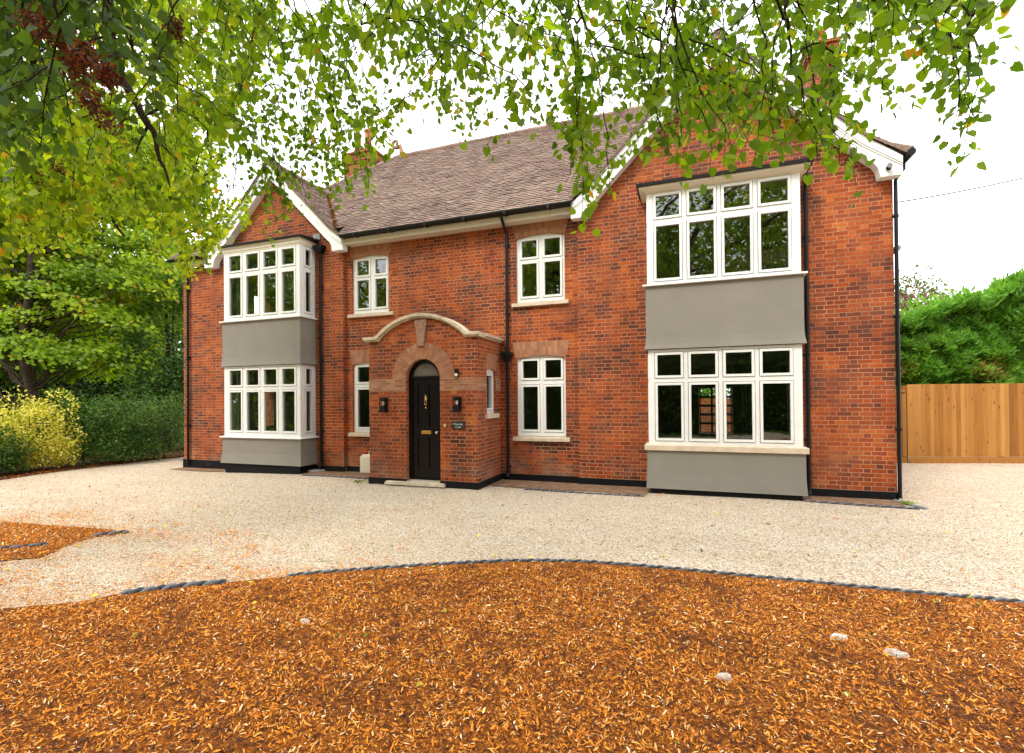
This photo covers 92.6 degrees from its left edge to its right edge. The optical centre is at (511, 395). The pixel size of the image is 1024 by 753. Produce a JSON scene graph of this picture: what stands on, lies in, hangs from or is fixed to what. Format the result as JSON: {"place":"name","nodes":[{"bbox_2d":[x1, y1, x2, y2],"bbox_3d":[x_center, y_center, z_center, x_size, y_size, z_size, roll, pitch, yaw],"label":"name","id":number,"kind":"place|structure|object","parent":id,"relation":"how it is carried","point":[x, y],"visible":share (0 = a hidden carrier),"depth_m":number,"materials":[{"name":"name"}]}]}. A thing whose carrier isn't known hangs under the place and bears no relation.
{"place":"outdoors","nodes":[
{"label":"outdoors","id":0,"kind":"place"},
{"bbox_2d":[0,445,183,479],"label":"border soil","id":1,"kind":"structure","parent":0,"point":[37,469],"depth_m":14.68,"materials":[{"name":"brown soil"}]},
{"bbox_2d":[0,423,36,472],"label":"green shrub","id":2,"kind":"object","parent":1,"relation":"on","point":[6,465],"visible":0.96,"depth_m":12.64,"materials":[{"name":"green plant"}]},
{"bbox_2d":[0,385,86,469],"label":"golden shrub","id":3,"kind":"object","parent":1,"relation":"on","point":[61,442],"visible":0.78,"depth_m":13.51,"materials":[{"name":"yellow plant"}]},
{"bbox_2d":[37,385,128,464],"bbox_3d":[-12.932,0.943,14.671,2.252,2.499,2.154,0,0,-10],"label":"evergreen shrub","id":4,"kind":"object","parent":1,"relation":"on","point":[87,451],"visible":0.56,"depth_m":14.42,"materials":[{"name":"green plant"}]},
{"bbox_2d":[81,385,166,461],"bbox_3d":[-12.021,0.923,15.131,2.539,2.528,2.148,-1,0,20],"label":"evergreen shrub","id":5,"kind":"object","parent":1,"relation":"on","point":[120,442],"visible":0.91,"depth_m":14.78,"materials":[{"name":"green plant"}]},
{"bbox_2d":[112,392,183,458],"bbox_3d":[-11.590,1.027,16.134,2.282,2.328,2.354,-1,0,20],"label":"evergreen shrub","id":6,"kind":"object","parent":1,"relation":"on","point":[167,424],"visible":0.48,"depth_m":16.02,"materials":[{"name":"green plant"}]},
{"bbox_2d":[113,253,183,450],"bbox_3d":[-13.001,-1.709,18.625,3.129,7.876,3.158,-1,0,20],"label":"holly tree","id":7,"kind":"object","parent":1,"relation":"on","point":[168,383],"visible":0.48,"depth_m":17.99,"materials":[{"name":"green plant"}]},
{"bbox_2d":[39,436,182,456],"bbox_3d":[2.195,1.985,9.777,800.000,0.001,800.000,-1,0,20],"label":"ground","id":8,"kind":"structure","parent":0,"point":[109,444],"depth_m":21.19,"materials":[{"name":"brown soil"}]},
{"bbox_2d":[66,282,125,365],"bbox_3d":[-26.398,-4.287,30.954,12.345,13.456,5.391,-1,0,20],"label":"woodland tree","id":9,"kind":"object","parent":8,"relation":"on","point":[107,329],"visible":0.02,"depth_m":29.20,"materials":[{"name":"green plant"}]},
{"bbox_2d":[0,102,219,450],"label":"sycamore tree","id":10,"kind":"object","parent":8,"relation":"on","point":[45,297],"visible":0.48,"depth_m":17.32,"materials":[{"name":"green plant"}]},
{"bbox_2d":[0,354,266,442],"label":"laurel hedge","id":11,"kind":"object","parent":8,"relation":"on","point":[92,389],"visible":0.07,"depth_m":23.69,"materials":[{"name":"green plant"}]},
{"bbox_2d":[110,289,183,366],"bbox_3d":[-20.195,-2.734,28.772,6.150,10.208,6.032,-1,0,20],"label":"woodland tree","id":12,"kind":"object","parent":8,"relation":"on","point":[119,336],"depth_m":27.11,"materials":[{"name":"green plant"}]},
{"bbox_2d":[0,0,369,288],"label":"lime tree","id":13,"kind":"object","parent":8,"relation":"on","point":[59,205],"visible":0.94,"depth_m":4.92,"materials":[{"name":"green plant"}]},
{"bbox_2d":[167,28,916,500],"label":"brick house","id":14,"kind":"structure","parent":8,"relation":"on","point":[767,294],"depth_m":10.22,"materials":[{"name":"brick"}]},
{"bbox_2d":[219,244,317,322],"bbox_3d":[-6.241,-2.764,12.509,2.644,1.767,0.635,-1,0,20],"label":"bay window","id":15,"kind":"structure","parent":14,"relation":"in","point":[236,271],"depth_m":12.28,"materials":[{"name":"white paint"}]},
{"bbox_2d":[219,364,318,438],"bbox_3d":[-6.216,0.171,12.487,2.644,1.816,0.635,-1,0,20],"label":"bay window","id":16,"kind":"structure","parent":14,"relation":"in","point":[237,388],"depth_m":12.25,"materials":[{"name":"white paint"}]},
{"bbox_2d":[348,362,369,436],"bbox_3d":[-3.408,0.099,11.929,1.300,1.820,0.195,-1,0,20],"label":"window","id":17,"kind":"structure","parent":14,"relation":"in","point":[359,431],"depth_m":12.09,"materials":[{"name":"white paint"}]},
{"bbox_2d":[347,255,393,317],"bbox_3d":[-3.431,-2.666,11.950,1.300,1.510,0.195,-1,0,20],"label":"window","id":18,"kind":"structure","parent":14,"relation":"in","point":[373,311],"depth_m":11.98,"materials":[{"name":"white paint"}]},
{"bbox_2d":[379,398,387,411],"bbox_3d":[-2.671,0.205,10.185,0.124,0.304,0.145,-1,0,20],"label":"wall lantern","id":19,"kind":"object","parent":14,"relation":"attached to","point":[383,407],"depth_m":10.13,"materials":[{"name":"black plastic"}]},
{"bbox_2d":[413,364,439,478],"bbox_3d":[-1.770,0.527,10.081,0.624,2.362,0.108,-1,0,20],"label":"front door","id":20,"kind":"structure","parent":14,"relation":"in","point":[426,453],"depth_m":10.09,"materials":[{"name":"black paint"}]},
{"bbox_2d":[454,368,458,376],"bbox_3d":[-1.103,-0.443,9.659,0.080,0.170,0.079,-1,0,20],"label":"motion sensor","id":21,"kind":"object","parent":14,"relation":"attached to","point":[456,374],"visible":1,"depth_m":9.66,"materials":[{"name":"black plastic"}]},
{"bbox_2d":[453,397,460,411],"bbox_3d":[-1.076,0.180,9.615,0.124,0.304,0.145,-1,0,20],"label":"wall lantern","id":22,"kind":"object","parent":14,"relation":"attached to","point":[457,407],"depth_m":9.56,"materials":[{"name":"black plastic"}]},
{"bbox_2d":[451,422,464,428],"bbox_3d":[-1.065,0.600,9.673,0.290,0.145,0.019,-1,0,20],"label":"name plate","id":23,"kind":"object","parent":14,"relation":"attached to","point":[457,425],"visible":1,"depth_m":9.66,"materials":[{"name":"stone"}]},
{"bbox_2d":[512,234,568,307],"bbox_3d":[0.608,-2.691,10.506,1.260,1.550,0.195,-1,0,20],"label":"window","id":24,"kind":"structure","parent":14,"relation":"in","point":[541,299],"depth_m":10.53,"materials":[{"name":"white paint"}]},
{"bbox_2d":[513,355,569,441],"bbox_3d":[0.632,0.064,10.485,1.260,1.840,0.195,-1,0,20],"label":"window","id":25,"kind":"structure","parent":14,"relation":"in","point":[542,434],"depth_m":10.51,"materials":[{"name":"white paint"}]},
{"bbox_2d":[699,387,732,433],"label":"rear window","id":26,"kind":"structure","parent":14,"relation":"in","point":[711,405],"depth_m":16.16,"materials":[{"name":"black paint"}]},
{"bbox_2d":[642,173,807,292],"bbox_3d":[3.781,-2.896,8.926,2.685,1.735,0.635,-1,0,20],"label":"bay window","id":27,"kind":"structure","parent":14,"relation":"in","point":[755,209],"depth_m":8.67,"materials":[{"name":"white paint"}]},
{"bbox_2d":[645,344,809,453],"bbox_3d":[3.808,0.076,8.909,2.665,1.857,0.625,-1,0,20],"label":"bay window","id":28,"kind":"structure","parent":14,"relation":"in","point":[794,445],"depth_m":8.65,"materials":[{"name":"white paint"}]},
{"bbox_2d":[886,163,892,169],"bbox_3d":[6.222,-3.777,8.055,0.090,0.090,0.163,-1,0,29],"label":"security camera","id":29,"kind":"object","parent":14,"relation":"attached to","point":[889,166],"visible":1,"depth_m":8.02,"materials":[{"name":"white plastic"}]},
{"bbox_2d":[898,177,1023,202],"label":"overhead cable","id":30,"kind":"object","parent":14,"relation":"attached to","point":[959,191],"visible":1,"depth_m":8.55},
{"bbox_2d":[123,0,1023,247],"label":"lime tree","id":31,"kind":"object","parent":8,"relation":"on","point":[689,74],"visible":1,"depth_m":3.47,"materials":[{"name":"green plant"}]},
{"bbox_2d":[701,388,729,398],"bbox_3d":[11.625,-1.423,31.807,11.763,7.129,4.543,-1,0,20],"label":"garden tree","id":32,"kind":"object","parent":8,"relation":"on","point":[704,391],"visible":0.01,"depth_m":31.16,"materials":[{"name":"green plant"}]},
{"bbox_2d":[894,263,940,311],"bbox_3d":[26.650,-3.394,32.877,3.452,10.785,2.701,-1,0,20],"label":"distant tree","id":33,"kind":"object","parent":8,"relation":"on","point":[917,287],"visible":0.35,"depth_m":32.38,"materials":[{"name":"green plant"}]},
{"bbox_2d":[894,277,947,309],"bbox_3d":[24.939,-2.501,29.634,3.750,8.983,3.495,-1,0,20],"label":"distant tree","id":34,"kind":"object","parent":8,"relation":"on","point":[906,296],"visible":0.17,"depth_m":29.33,"materials":[{"name":"green plant"}]},
{"bbox_2d":[900,285,976,312],"bbox_3d":[22.774,-1.980,26.861,4.050,7.922,3.506,0,0,-19],"label":"distant tree","id":35,"kind":"object","parent":8,"relation":"on","point":[916,304],"visible":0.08,"depth_m":26.28,"materials":[{"name":"green plant"}]},
{"bbox_2d":[929,277,954,298],"bbox_3d":[30.154,-3.088,34.050,2.770,10.123,3.104,-1,0,20],"label":"distant tree","id":36,"kind":"object","parent":8,"relation":"on","point":[943,284],"visible":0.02,"depth_m":33.90,"materials":[{"name":"green plant"}]},
{"bbox_2d":[0,457,1023,608],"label":"gravel drive","id":37,"kind":"structure","parent":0,"point":[1011,470],"depth_m":6.64,"materials":[{"name":"beige gravel"}]},
{"bbox_2d":[0,518,131,562],"bbox_3d":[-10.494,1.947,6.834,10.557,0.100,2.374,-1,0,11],"label":"mulch bed","id":38,"kind":"object","parent":37,"relation":"on","point":[31,550],"visible":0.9,"depth_m":6.41,"materials":[{"name":"brown wood"}]},
{"bbox_2d":[0,542,48,548],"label":"edging rope","id":39,"kind":"object","parent":38,"relation":"on","point":[30,545],"visible":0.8,"depth_m":5.97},
{"bbox_2d":[92,530,128,536],"bbox_3d":[-5.347,1.851,6.520,0.390,0.074,0.080,0,0,-30],"label":"edging rope","id":40,"kind":"object","parent":38,"relation":"on","point":[109,533],"visible":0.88,"depth_m":6.50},
{"bbox_2d":[173,467,224,471],"bbox_3d":[-8.478,2.024,13.343,1.900,0.014,0.430,-1,0,20],"label":"wall footing strip","id":41,"kind":"object","parent":37,"relation":"on","point":[203,469],"depth_m":13.36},
{"bbox_2d":[302,474,367,478],"bbox_3d":[-3.981,1.878,11.220,2.108,0.051,0.046,-1,0,21],"label":"edging rope","id":42,"kind":"object","parent":37,"relation":"on","point":[335,476],"visible":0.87,"depth_m":11.23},
{"bbox_2d":[301,471,369,477],"bbox_3d":[-3.877,1.885,11.661,2.400,0.011,0.700,-1,0,20],"label":"wall footing strip","id":43,"kind":"object","parent":37,"relation":"on","point":[348,473],"depth_m":11.71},
{"bbox_2d":[308,469,324,472],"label":"paving slab","id":44,"kind":"structure","parent":43,"relation":"on","point":[314,470],"depth_m":12.07,"materials":[{"name":"concrete"}]},
{"bbox_2d":[360,451,369,472],"bbox_3d":[-3.475,1.608,11.769,0.330,0.521,0.170,-1,0,20],"label":"plastic jerrycan","id":45,"kind":"object","parent":43,"relation":"on","point":[365,462],"visible":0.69,"depth_m":11.70,"materials":[{"name":"white plastic"}]},
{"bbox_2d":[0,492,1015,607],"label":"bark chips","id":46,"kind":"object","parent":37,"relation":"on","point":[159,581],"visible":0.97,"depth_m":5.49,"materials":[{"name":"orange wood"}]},
{"bbox_2d":[0,561,1023,752],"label":"mulch bed","id":47,"kind":"object","parent":37,"relation":"on","point":[499,738],"visible":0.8,"depth_m":3.18,"materials":[{"name":"brown wood"}]},
{"bbox_2d":[120,579,226,594],"bbox_3d":[-3.180,1.818,4.625,0.864,0.074,0.106,0,0,-18],"label":"stone edging","id":48,"kind":"object","parent":47,"relation":"on","point":[173,585],"visible":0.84,"depth_m":4.62,"materials":[{"name":"grey stone"}]},
{"bbox_2d":[300,618,309,623],"bbox_3d":[-1.641,1.802,3.876,0.108,0.064,0.060,-1,0,20],"label":"stone","id":49,"kind":"object","parent":47,"relation":"on","point":[307,620],"visible":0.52,"depth_m":3.86,"materials":[{"name":"white stone"}]},
{"bbox_2d":[1,475,1018,743],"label":"fallen leaves","id":50,"kind":"object","parent":47,"relation":"on","point":[493,555],"visible":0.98,"depth_m":4.99,"materials":[{"name":"brown plant"}]},
{"bbox_2d":[285,558,1023,602],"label":"edging rope","id":51,"kind":"object","parent":47,"relation":"on","point":[685,569],"visible":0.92,"depth_m":4.96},
{"bbox_2d":[716,673,731,680],"bbox_3d":[1.324,1.771,3.058,0.111,0.062,0.066,-1,0,20],"label":"stone","id":52,"kind":"object","parent":47,"relation":"on","point":[726,678],"visible":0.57,"depth_m":3.04,"materials":[{"name":"white stone"}]},
{"bbox_2d":[830,633,847,639],"bbox_3d":[2.372,1.768,3.555,0.141,0.057,0.084,-1,0,20],"label":"stone","id":53,"kind":"object","parent":47,"relation":"on","point":[843,636],"visible":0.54,"depth_m":3.54,"materials":[{"name":"white stone"}]},
{"bbox_2d":[883,648,909,657],"bbox_3d":[2.605,1.764,3.319,0.158,0.059,0.109,-1,-1,52],"label":"stone","id":54,"kind":"object","parent":47,"relation":"on","point":[901,653],"visible":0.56,"depth_m":3.30,"materials":[{"name":"white stone"}]},
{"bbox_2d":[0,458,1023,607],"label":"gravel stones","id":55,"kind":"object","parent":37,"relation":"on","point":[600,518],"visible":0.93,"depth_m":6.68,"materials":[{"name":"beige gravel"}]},
{"bbox_2d":[490,479,649,494],"bbox_3d":[1.116,1.823,9.781,3.130,0.001,0.880,-1,0,20],"label":"wall footing strip","id":56,"kind":"object","parent":37,"relation":"on","point":[579,487],"depth_m":9.71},
{"bbox_2d":[524,488,643,496],"bbox_3d":[1.288,1.814,9.101,2.258,0.041,0.091,-1,0,21],"label":"edging rope","id":57,"kind":"object","parent":37,"relation":"on","point":[583,492],"visible":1,"depth_m":9.06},
{"bbox_2d":[803,496,905,506],"bbox_3d":[5.700,1.772,8.211,1.460,0.001,0.550,-1,0,20],"label":"wall footing strip","id":58,"kind":"object","parent":37,"relation":"on","point":[859,500],"depth_m":8.22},
{"bbox_2d":[805,500,919,509],"bbox_3d":[5.618,1.768,7.893,1.531,0.041,0.045,-1,0,24],"label":"edging rope","id":59,"kind":"object","parent":37,"relation":"on","point":[871,505],"visible":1,"depth_m":7.86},
{"bbox_2d":[896,390,906,462],"bbox_3d":[9.714,0.885,13.270,1.537,2.006,0.225,-1,-1,31],"label":"board fence","id":60,"kind":"object","parent":37,"relation":"on","point":[903,425],"visible":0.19,"depth_m":12.85,"materials":[{"name":"brown wood"}]},
{"bbox_2d":[899,500,916,504],"bbox_3d":[6.378,1.738,7.883,0.241,0.091,0.218,0,-1,-42],"label":"weed","id":61,"kind":"object","parent":37,"relation":"on","point":[904,502],"visible":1,"depth_m":7.90,"materials":[{"name":"green plant"}]},
{"bbox_2d":[894,499,927,509],"bbox_3d":[6.403,1.755,7.869,0.049,0.044,0.602,0,0,-2],"label":"timber peg","id":62,"kind":"object","parent":37,"relation":"on","point":[915,505],"visible":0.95,"depth_m":7.76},
{"bbox_2d":[895,267,1023,385],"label":"conifer hedge","id":63,"kind":"object","parent":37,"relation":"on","point":[967,336],"visible":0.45,"depth_m":14.87,"materials":[{"name":"green plant"}]},
{"bbox_2d":[901,383,1023,463],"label":"board fence","id":64,"kind":"object","parent":37,"relation":"on","point":[965,423],"visible":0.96,"depth_m":12.69,"materials":[{"name":"brown wood"}]},
{"bbox_2d":[12,0,1023,398],"label":"sky","id":65,"kind":"structure","parent":0,"point":[969,238],"materials":[{"name":"white"}]},
{"bbox_2d":[699,398,730,432],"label":"garden wall","id":66,"kind":"structure","parent":0,"point":[706,427],"depth_m":24.08,"materials":[{"name":"red brick"}]}
]}

